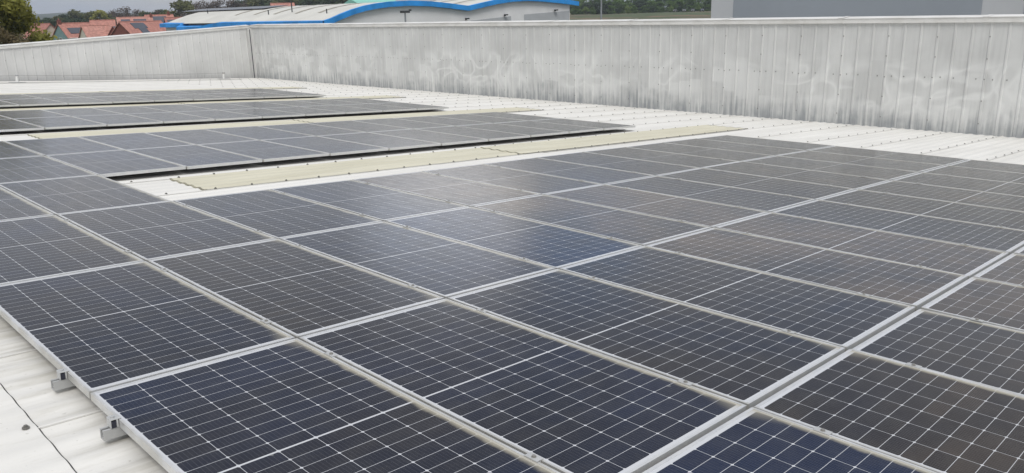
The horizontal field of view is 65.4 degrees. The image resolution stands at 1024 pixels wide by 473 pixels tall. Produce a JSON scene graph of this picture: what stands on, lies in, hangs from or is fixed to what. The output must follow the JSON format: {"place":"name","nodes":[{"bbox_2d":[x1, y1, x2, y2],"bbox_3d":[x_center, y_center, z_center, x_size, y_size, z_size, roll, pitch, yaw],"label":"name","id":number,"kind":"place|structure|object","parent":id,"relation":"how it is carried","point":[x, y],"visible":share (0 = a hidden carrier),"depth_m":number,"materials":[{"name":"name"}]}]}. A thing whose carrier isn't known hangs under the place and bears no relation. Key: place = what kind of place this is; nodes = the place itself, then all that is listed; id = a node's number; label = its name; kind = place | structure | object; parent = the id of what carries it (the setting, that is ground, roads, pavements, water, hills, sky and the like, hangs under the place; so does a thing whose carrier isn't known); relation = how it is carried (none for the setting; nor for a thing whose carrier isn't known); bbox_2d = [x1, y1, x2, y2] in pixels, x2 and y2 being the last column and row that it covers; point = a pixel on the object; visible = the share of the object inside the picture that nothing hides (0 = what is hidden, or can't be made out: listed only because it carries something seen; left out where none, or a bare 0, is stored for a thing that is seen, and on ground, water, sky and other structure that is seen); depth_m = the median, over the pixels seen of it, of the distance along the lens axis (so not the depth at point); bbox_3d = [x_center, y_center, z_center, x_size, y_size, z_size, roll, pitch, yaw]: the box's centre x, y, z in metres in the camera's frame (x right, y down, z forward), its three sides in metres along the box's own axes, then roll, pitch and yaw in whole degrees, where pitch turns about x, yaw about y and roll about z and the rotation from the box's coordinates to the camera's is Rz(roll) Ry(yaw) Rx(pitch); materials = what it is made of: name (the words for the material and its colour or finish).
{"place":"outdoors","nodes":[
{"label":"outdoors","id":0,"kind":"place"},
{"bbox_2d":[52,18,90,39],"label":"house","id":1,"kind":"structure","parent":0,"point":[71,30],"depth_m":173.70,"materials":[{"name":"tile"}]},
{"bbox_2d":[78,25,113,37],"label":"house","id":2,"kind":"structure","parent":0,"point":[86,31],"depth_m":165.96,"materials":[{"name":"tile"}]},
{"bbox_2d":[109,20,165,35],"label":"house","id":3,"kind":"structure","parent":0,"point":[127,27],"depth_m":162.31,"materials":[{"name":"red tile"}]},
{"bbox_2d":[25,0,630,13],"label":"sky","id":4,"kind":"structure","parent":0,"point":[39,6],"materials":[{"name":"white"}]},
{"bbox_2d":[0,11,710,44],"bbox_3d":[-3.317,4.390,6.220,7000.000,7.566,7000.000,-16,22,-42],"label":"ground","id":5,"kind":"structure","parent":0,"point":[680,15],"depth_m":356.35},
{"bbox_2d":[0,25,31,44],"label":"tree","id":6,"kind":"object","parent":5,"relation":"on","point":[5,36],"visible":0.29,"depth_m":53.05,"materials":[{"name":"green plant"}]},
{"bbox_2d":[0,0,58,41],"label":"tree","id":7,"kind":"object","parent":5,"relation":"on","point":[16,16],"visible":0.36,"depth_m":55.41,"materials":[{"name":"green plant"}]},
{"bbox_2d":[159,0,195,16],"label":"tree","id":8,"kind":"object","parent":5,"relation":"on","point":[178,6],"visible":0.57,"depth_m":297.78,"materials":[{"name":"green plant"}]},
{"bbox_2d":[159,0,578,30],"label":"industrial unit","id":9,"kind":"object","parent":5,"relation":"on","point":[465,10],"visible":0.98,"depth_m":87.68,"materials":[{"name":"white paint"}]},
{"bbox_2d":[0,78,1023,472],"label":"roof","id":10,"kind":"structure","parent":5,"relation":"on","point":[44,428],"depth_m":13.71,"materials":[{"name":"metal"}]},
{"bbox_2d":[0,141,43,158],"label":"solar panel","id":11,"kind":"object","parent":10,"relation":"on","point":[8,150],"visible":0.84,"depth_m":11.16,"materials":[{"name":"black glass"}]},
{"bbox_2d":[0,187,53,220],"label":"solar panel","id":12,"kind":"object","parent":10,"relation":"on","point":[13,206],"visible":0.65,"depth_m":7.49,"materials":[{"name":"black glass"}]},
{"bbox_2d":[0,110,67,118],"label":"solar panel","id":13,"kind":"object","parent":10,"relation":"on","point":[17,114],"visible":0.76,"depth_m":16.79,"materials":[{"name":"black glass"}]},
{"bbox_2d":[51,378,74,390],"bbox_3d":[2.341,-0.247,8.225,12.804,0.055,0.040,-12,19,-43],"label":"mounting rail","id":14,"kind":"object","parent":10,"relation":"on","point":[57,384],"visible":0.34,"depth_m":3.83,"materials":[{"name":"metal"}]},
{"bbox_2d":[0,261,294,398],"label":"solar panel","id":15,"kind":"object","parent":14,"relation":"on","point":[94,330],"visible":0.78,"depth_m":4.50,"materials":[{"name":"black glass"}]},
{"bbox_2d":[544,184,768,227],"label":"solar panel","id":16,"kind":"object","parent":14,"relation":"on","point":[704,213],"visible":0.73,"depth_m":8.24,"materials":[{"name":"black glass"}]},
{"bbox_2d":[658,168,855,199],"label":"solar panel","id":17,"kind":"object","parent":14,"relation":"on","point":[816,191],"visible":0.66,"depth_m":9.73,"materials":[{"name":"black glass"}]},
{"bbox_2d":[703,161,889,188],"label":"solar panel","id":18,"kind":"object","parent":14,"relation":"on","point":[813,176],"visible":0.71,"depth_m":10.46,"materials":[{"name":"black glass"}]},
{"bbox_2d":[777,151,945,172],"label":"solar panel","id":19,"kind":"object","parent":14,"relation":"on","point":[920,167],"visible":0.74,"depth_m":11.90,"materials":[{"name":"black glass"}]},
{"bbox_2d":[5,137,123,155],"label":"solar panel","id":20,"kind":"object","parent":10,"relation":"on","point":[58,146],"visible":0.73,"depth_m":11.93,"materials":[{"name":"black glass"}]},
{"bbox_2d":[44,108,121,115],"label":"solar panel","id":21,"kind":"object","parent":10,"relation":"on","point":[80,111],"visible":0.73,"depth_m":17.57,"materials":[{"name":"black glass"}]},
{"bbox_2d":[0,175,169,215],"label":"solar panel","id":22,"kind":"object","parent":10,"relation":"on","point":[55,196],"visible":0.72,"depth_m":8.26,"materials":[{"name":"black glass"}]},
{"bbox_2d":[100,426,126,440],"bbox_3d":[2.820,-0.127,7.757,12.804,0.055,0.040,-12,19,-43],"label":"mounting rail","id":23,"kind":"object","parent":10,"relation":"on","point":[107,433],"visible":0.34,"depth_m":3.37,"materials":[{"name":"metal"}]},
{"bbox_2d":[90,338,559,472],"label":"solar panel","id":24,"kind":"object","parent":23,"relation":"on","point":[296,405],"visible":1,"depth_m":3.37,"materials":[{"name":"black glass"}]},
{"bbox_2d":[299,299,746,472],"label":"solar panel","id":25,"kind":"object","parent":23,"relation":"on","point":[559,405],"visible":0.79,"depth_m":3.76,"materials":[{"name":"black glass"}]},
{"bbox_2d":[559,245,915,351],"bbox_3d":[1.454,0.356,5.434,1.044,0.036,2.104,-12,19,-43],"label":"solar panel","id":26,"kind":"object","parent":23,"relation":"on","point":[846,320],"visible":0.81,"depth_m":5.26,"materials":[{"name":"black glass"}]},
{"bbox_2d":[647,228,967,310],"bbox_3d":[2.205,0.197,6.161,1.044,0.036,2.104,-12,18,-43],"label":"solar panel","id":27,"kind":"object","parent":23,"relation":"on","point":[918,288],"visible":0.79,"depth_m":6.00,"materials":[{"name":"black glass"}]},
{"bbox_2d":[715,212,1008,278],"bbox_3d":[2.957,0.040,6.890,1.044,0.036,2.104,-12,19,-43],"label":"solar panel","id":28,"kind":"object","parent":23,"relation":"on","point":[970,261],"visible":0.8,"depth_m":6.76,"materials":[{"name":"black glass"}]},
{"bbox_2d":[773,200,1023,254],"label":"solar panel","id":29,"kind":"object","parent":23,"relation":"on","point":[1010,241],"visible":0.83,"depth_m":7.51,"materials":[{"name":"black glass"}]},
{"bbox_2d":[860,180,1023,211],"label":"solar panel","id":30,"kind":"object","parent":23,"relation":"on","point":[989,199],"visible":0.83,"depth_m":9.19,"materials":[{"name":"black glass"}]},
{"bbox_2d":[894,172,1023,196],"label":"solar panel","id":31,"kind":"object","parent":23,"relation":"on","point":[999,187],"visible":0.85,"depth_m":10.03,"materials":[{"name":"black glass"}]},
{"bbox_2d":[924,165,1023,183],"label":"solar panel","id":32,"kind":"object","parent":23,"relation":"on","point":[996,175],"visible":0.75,"depth_m":10.85,"materials":[{"name":"black glass"}]},
{"bbox_2d":[0,25,251,80],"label":"parapet wall","id":33,"kind":"structure","parent":10,"relation":"on","point":[216,52],"depth_m":34.70,"materials":[{"name":"metal"}]},
{"bbox_2d":[94,106,170,113],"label":"solar panel","id":34,"kind":"object","parent":10,"relation":"on","point":[130,109],"visible":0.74,"depth_m":18.30,"materials":[{"name":"black glass"}]},
{"bbox_2d":[79,132,194,149],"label":"solar panel","id":35,"kind":"object","parent":10,"relation":"on","point":[127,141],"visible":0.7,"depth_m":12.69,"materials":[{"name":"black glass"}]},
{"bbox_2d":[0,96,323,107],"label":"mounting rail","id":36,"kind":"object","parent":10,"relation":"on","point":[157,102],"visible":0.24,"depth_m":21.67,"materials":[{"name":"metal"}]},
{"bbox_2d":[0,98,67,105],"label":"solar panel","id":37,"kind":"object","parent":36,"relation":"on","point":[33,102],"visible":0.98,"depth_m":20.02,"materials":[{"name":"black glass"}]},
{"bbox_2d":[43,97,111,104],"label":"solar panel","id":38,"kind":"object","parent":36,"relation":"on","point":[76,100],"visible":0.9,"depth_m":20.73,"materials":[{"name":"black glass"}]},
{"bbox_2d":[140,104,213,111],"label":"solar panel","id":39,"kind":"object","parent":10,"relation":"on","point":[177,108],"visible":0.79,"depth_m":19.06,"materials":[{"name":"black glass"}]},
{"bbox_2d":[148,129,256,144],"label":"solar panel","id":40,"kind":"object","parent":10,"relation":"on","point":[199,136],"visible":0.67,"depth_m":13.39,"materials":[{"name":"black glass"}]},
{"bbox_2d":[182,103,254,109],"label":"solar panel","id":41,"kind":"object","parent":10,"relation":"on","point":[219,106],"visible":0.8,"depth_m":19.77,"materials":[{"name":"black glass"}]},
{"bbox_2d":[0,109,440,132],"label":"mounting rail","id":42,"kind":"object","parent":10,"relation":"on","point":[212,121],"visible":0.24,"depth_m":16.69,"materials":[{"name":"metal"}]},
{"bbox_2d":[0,119,43,131],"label":"solar panel","id":43,"kind":"object","parent":42,"relation":"on","point":[7,125],"visible":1,"depth_m":14.48,"materials":[{"name":"black glass"}]},
{"bbox_2d":[71,114,162,125],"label":"solar panel","id":44,"kind":"object","parent":42,"relation":"on","point":[117,120],"visible":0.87,"depth_m":15.98,"materials":[{"name":"black glass"}]},
{"bbox_2d":[126,112,214,122],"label":"solar panel","id":45,"kind":"object","parent":42,"relation":"on","point":[169,117],"visible":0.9,"depth_m":16.71,"materials":[{"name":"black glass"}]},
{"bbox_2d":[176,110,261,120],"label":"solar panel","id":46,"kind":"object","parent":42,"relation":"on","point":[217,115],"visible":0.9,"depth_m":17.45,"materials":[{"name":"black glass"}]},
{"bbox_2d":[222,108,304,117],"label":"solar panel","id":47,"kind":"object","parent":42,"relation":"on","point":[264,113],"visible":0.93,"depth_m":18.17,"materials":[{"name":"black glass"}]},
{"bbox_2d":[300,105,381,113],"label":"solar panel","id":48,"kind":"object","parent":42,"relation":"on","point":[347,109],"visible":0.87,"depth_m":19.65,"materials":[{"name":"black glass"}]},
{"bbox_2d":[205,126,311,139],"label":"solar panel","id":49,"kind":"object","parent":10,"relation":"on","point":[258,133],"visible":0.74,"depth_m":14.14,"materials":[{"name":"black glass"}]},
{"bbox_2d":[260,123,362,135],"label":"solar panel","id":50,"kind":"object","parent":10,"relation":"on","point":[311,129],"visible":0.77,"depth_m":14.86,"materials":[{"name":"black glass"}]},
{"bbox_2d":[308,120,409,131],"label":"solar panel","id":51,"kind":"object","parent":10,"relation":"on","point":[360,126],"visible":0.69,"depth_m":15.62,"materials":[{"name":"black glass"}]},
{"bbox_2d":[351,118,450,128],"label":"solar panel","id":52,"kind":"object","parent":10,"relation":"on","point":[410,124],"visible":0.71,"depth_m":16.36,"materials":[{"name":"black glass"}]},
{"bbox_2d":[395,116,488,125],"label":"solar panel","id":53,"kind":"object","parent":10,"relation":"on","point":[444,121],"visible":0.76,"depth_m":17.04,"materials":[{"name":"black glass"}]},
{"bbox_2d":[435,114,526,122],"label":"solar panel","id":54,"kind":"object","parent":10,"relation":"on","point":[479,118],"visible":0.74,"depth_m":17.79,"materials":[{"name":"black glass"}]},
{"bbox_2d":[469,112,558,120],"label":"solar panel","id":55,"kind":"object","parent":10,"relation":"on","point":[512,116],"visible":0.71,"depth_m":18.53,"materials":[{"name":"black glass"}]},
{"bbox_2d":[250,14,1023,137],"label":"parapet wall","id":56,"kind":"structure","parent":10,"relation":"on","point":[963,74],"depth_m":21.46,"materials":[{"name":"metal"}]},
{"bbox_2d":[247,28,257,77],"bbox_3d":[-12.469,-8.785,38.262,0.210,2.360,0.185,-16,22,-42],"label":"corner flashing","id":57,"kind":"object","parent":56,"relation":"attached to","point":[252,52],"visible":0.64,"depth_m":38.22,"materials":[{"name":"grey metal"}]},
{"bbox_2d":[642,407,936,472],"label":"solar panel","id":58,"kind":"object","parent":10,"relation":"on","point":[752,440],"visible":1,"depth_m":3.18,"materials":[{"name":"blue glass"}]},
{"bbox_2d":[754,349,1023,472],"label":"solar panel","id":59,"kind":"object","parent":10,"relation":"on","point":[933,421],"visible":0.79,"depth_m":3.57,"materials":[{"name":"black glass"}]},
{"bbox_2d":[853,309,1023,395],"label":"solar panel","id":60,"kind":"object","parent":10,"relation":"on","point":[986,354],"visible":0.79,"depth_m":4.37,"materials":[{"name":"black glass"}]},
{"bbox_2d":[921,277,1023,331],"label":"solar panel","id":61,"kind":"object","parent":10,"relation":"on","point":[996,303],"visible":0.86,"depth_m":5.17,"materials":[{"name":"black glass"}]},
{"bbox_2d":[973,253,1023,284],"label":"solar panel","id":62,"kind":"object","parent":10,"relation":"on","point":[1009,269],"visible":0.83,"depth_m":5.94,"materials":[{"name":"grey glass"}]},
{"label":"mounting rail","id":63,"kind":"object","parent":10,"relation":"on","visible":0},
{"bbox_2d":[448,269,844,409],"bbox_3d":[0.703,0.515,4.706,1.044,0.036,2.104,-12,18,-43],"label":"solar panel","id":64,"kind":"object","parent":63,"relation":"on","point":[749,364],"visible":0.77,"depth_m":4.51,"materials":[{"name":"black glass"}]},
{"bbox_2d":[819,189,1023,229],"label":"solar panel","id":65,"kind":"object","parent":63,"relation":"on","point":[1006,218],"visible":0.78,"depth_m":8.36,"materials":[{"name":"grey glass"}]},
{"bbox_2d":[950,160,1023,172],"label":"solar panel","id":66,"kind":"object","parent":63,"relation":"on","point":[1000,166],"visible":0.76,"depth_m":11.66,"materials":[{"name":"grey glass"}]},
{"label":"mounting rail","id":67,"kind":"object","parent":10,"relation":"on","visible":0},
{"bbox_2d":[147,239,443,338],"bbox_3d":[-1.544,0.299,5.440,1.044,0.036,2.104,-12,19,-43],"label":"solar panel","id":68,"kind":"object","parent":67,"relation":"on","point":[291,289],"visible":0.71,"depth_m":5.27,"materials":[{"name":"black glass"}]},
{"bbox_2d":[280,221,555,298],"bbox_3d":[-0.793,0.140,6.168,1.044,0.039,2.104,-12,18,-44],"label":"solar panel","id":69,"kind":"object","parent":67,"relation":"on","point":[445,268],"visible":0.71,"depth_m":6.01,"materials":[{"name":"black glass"}]},
{"bbox_2d":[385,207,642,268],"bbox_3d":[-0.042,-0.018,6.896,1.044,0.038,2.104,-12,19,-43],"label":"solar panel","id":70,"kind":"object","parent":67,"relation":"on","point":[557,247],"visible":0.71,"depth_m":6.77,"materials":[{"name":"grey glass"}]},
{"bbox_2d":[472,195,711,245],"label":"solar panel","id":71,"kind":"object","parent":67,"relation":"on","point":[629,226],"visible":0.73,"depth_m":7.50,"materials":[{"name":"grey glass"}]},
{"bbox_2d":[607,176,815,211],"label":"solar panel","id":72,"kind":"object","parent":67,"relation":"on","point":[747,198],"visible":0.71,"depth_m":8.97,"materials":[{"name":"grey glass"}]},
{"bbox_2d":[744,156,919,180],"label":"solar panel","id":73,"kind":"object","parent":67,"relation":"on","point":[859,170],"visible":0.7,"depth_m":11.17,"materials":[{"name":"grey glass"}]},
{"bbox_2d":[808,146,968,164],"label":"solar panel","id":74,"kind":"object","parent":67,"relation":"on","point":[930,159],"visible":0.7,"depth_m":12.65,"materials":[{"name":"grey glass"}]},
{"label":"mounting rail","id":75,"kind":"object","parent":10,"relation":"on","visible":0},
{"bbox_2d":[0,215,143,284],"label":"solar panel","id":76,"kind":"object","parent":75,"relation":"on","point":[31,248],"visible":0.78,"depth_m":6.03,"materials":[{"name":"black glass"}]},
{"bbox_2d":[57,201,276,260],"bbox_3d":[-3.040,-0.076,6.902,1.044,0.038,2.104,-12,19,-43],"label":"solar panel","id":77,"kind":"object","parent":75,"relation":"on","point":[151,231],"visible":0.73,"depth_m":6.77,"materials":[{"name":"black glass"}]},
{"bbox_2d":[173,189,381,238],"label":"solar panel","id":78,"kind":"object","parent":75,"relation":"on","point":[275,214],"visible":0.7,"depth_m":7.51,"materials":[{"name":"grey glass"}]},
{"bbox_2d":[423,164,601,194],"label":"solar panel","id":79,"kind":"object","parent":75,"relation":"on","point":[542,184],"visible":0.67,"depth_m":9.73,"materials":[{"name":"grey glass"}]},
{"bbox_2d":[485,157,654,183],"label":"solar panel","id":80,"kind":"object","parent":75,"relation":"on","point":[593,174],"visible":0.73,"depth_m":10.45,"materials":[{"name":"grey glass"}]},
{"bbox_2d":[536,152,698,175],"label":"solar panel","id":81,"kind":"object","parent":75,"relation":"on","point":[625,164],"visible":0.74,"depth_m":11.19,"materials":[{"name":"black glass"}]},
{"bbox_2d":[585,147,738,167],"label":"solar panel","id":82,"kind":"object","parent":75,"relation":"on","point":[668,157],"visible":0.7,"depth_m":11.93,"materials":[{"name":"grey glass"}]},
{"bbox_2d":[629,142,774,160],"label":"solar panel","id":83,"kind":"object","parent":75,"relation":"on","point":[705,152],"visible":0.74,"depth_m":12.65,"materials":[{"name":"grey glass"}]},
{"bbox_2d":[663,138,805,155],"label":"solar panel","id":84,"kind":"object","parent":75,"relation":"on","point":[742,147],"visible":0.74,"depth_m":13.40,"materials":[{"name":"grey glass"}]},
{"label":"mounting rail","id":85,"kind":"object","parent":10,"relation":"on","visible":0},
{"bbox_2d":[270,180,469,220],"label":"solar panel","id":86,"kind":"object","parent":85,"relation":"on","point":[374,201],"visible":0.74,"depth_m":8.24,"materials":[{"name":"grey glass"}]},
{"bbox_2d":[352,171,541,206],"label":"solar panel","id":87,"kind":"object","parent":85,"relation":"on","point":[454,190],"visible":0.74,"depth_m":8.98,"materials":[{"name":"grey glass"}]},
{"bbox_2d":[698,135,833,150],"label":"solar panel","id":88,"kind":"object","parent":85,"relation":"on","point":[773,143],"visible":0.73,"depth_m":14.09,"materials":[{"name":"grey glass"}]},
{"bbox_3d":[-2.370,-1.796,14.373,10.650,0.045,0.040,-12,19,-43],"label":"mounting rail","id":89,"kind":"object","parent":10,"relation":"on","visible":0},
{"bbox_2d":[0,156,96,182],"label":"solar panel","id":90,"kind":"object","parent":89,"relation":"on","point":[19,169],"visible":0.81,"depth_m":9.72,"materials":[{"name":"grey glass"}]},
{"bbox_2d":[46,150,185,176],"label":"solar panel","id":91,"kind":"object","parent":89,"relation":"on","point":[113,163],"visible":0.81,"depth_m":10.39,"materials":[{"name":"grey glass"}]},
{"bbox_2d":[128,144,262,168],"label":"solar panel","id":92,"kind":"object","parent":89,"relation":"on","point":[195,156],"visible":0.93,"depth_m":11.12,"materials":[{"name":"grey glass"}]},
{"bbox_2d":[200,140,329,161],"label":"solar panel","id":93,"kind":"object","parent":89,"relation":"on","point":[265,151],"visible":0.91,"depth_m":11.85,"materials":[{"name":"grey glass"}]},
{"bbox_2d":[262,136,388,155],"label":"solar panel","id":94,"kind":"object","parent":89,"relation":"on","point":[332,147],"visible":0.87,"depth_m":12.59,"materials":[{"name":"grey glass"}]},
{"bbox_2d":[319,132,440,149],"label":"solar panel","id":95,"kind":"object","parent":89,"relation":"on","point":[387,141],"visible":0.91,"depth_m":13.31,"materials":[{"name":"grey glass"}]},
{"bbox_2d":[460,123,568,136],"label":"solar panel","id":96,"kind":"object","parent":89,"relation":"on","point":[535,132],"visible":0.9,"depth_m":15.50,"materials":[{"name":"grey glass"}]},
{"bbox_2d":[496,121,603,133],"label":"solar panel","id":97,"kind":"object","parent":89,"relation":"on","point":[559,127],"visible":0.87,"depth_m":16.24,"materials":[{"name":"grey glass"}]},
{"bbox_2d":[533,118,634,129],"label":"solar panel","id":98,"kind":"object","parent":89,"relation":"on","point":[608,126],"visible":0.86,"depth_m":16.98,"materials":[{"name":"grey glass"}]},
{"bbox_3d":[-1.353,-1.541,13.379,10.650,0.045,0.040,-12,19,-43],"label":"mounting rail","id":99,"kind":"object","parent":10,"relation":"on","visible":0},
{"bbox_2d":[369,129,487,145],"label":"solar panel","id":100,"kind":"object","parent":99,"relation":"on","point":[443,139],"visible":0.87,"depth_m":14.05,"materials":[{"name":"grey glass"}]},
{"bbox_2d":[418,126,530,140],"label":"solar panel","id":101,"kind":"object","parent":99,"relation":"on","point":[490,135],"visible":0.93,"depth_m":14.78,"materials":[{"name":"grey glass"}]},
{"bbox_3d":[-7.002,-2.781,18.155,11.728,0.045,0.040,-12,19,-43],"label":"mounting rail","id":102,"kind":"object","parent":10,"relation":"on","visible":0},
{"bbox_2d":[15,116,106,128],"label":"solar panel","id":103,"kind":"object","parent":102,"relation":"on","point":[58,122],"visible":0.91,"depth_m":15.23,"materials":[{"name":"grey glass"}]},
{"bbox_2d":[262,107,344,115],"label":"solar panel","id":104,"kind":"object","parent":102,"relation":"on","point":[307,111],"visible":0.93,"depth_m":18.90,"materials":[{"name":"grey glass"}]},
{"bbox_2d":[340,104,416,111],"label":"solar panel","id":105,"kind":"object","parent":102,"relation":"on","point":[384,108],"visible":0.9,"depth_m":20.36,"materials":[{"name":"grey glass"}]},
{"bbox_2d":[711,0,1023,17],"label":"grey shed","id":106,"kind":"structure","parent":5,"relation":"on","point":[773,8],"depth_m":72.93,"materials":[{"name":"grey metal"}]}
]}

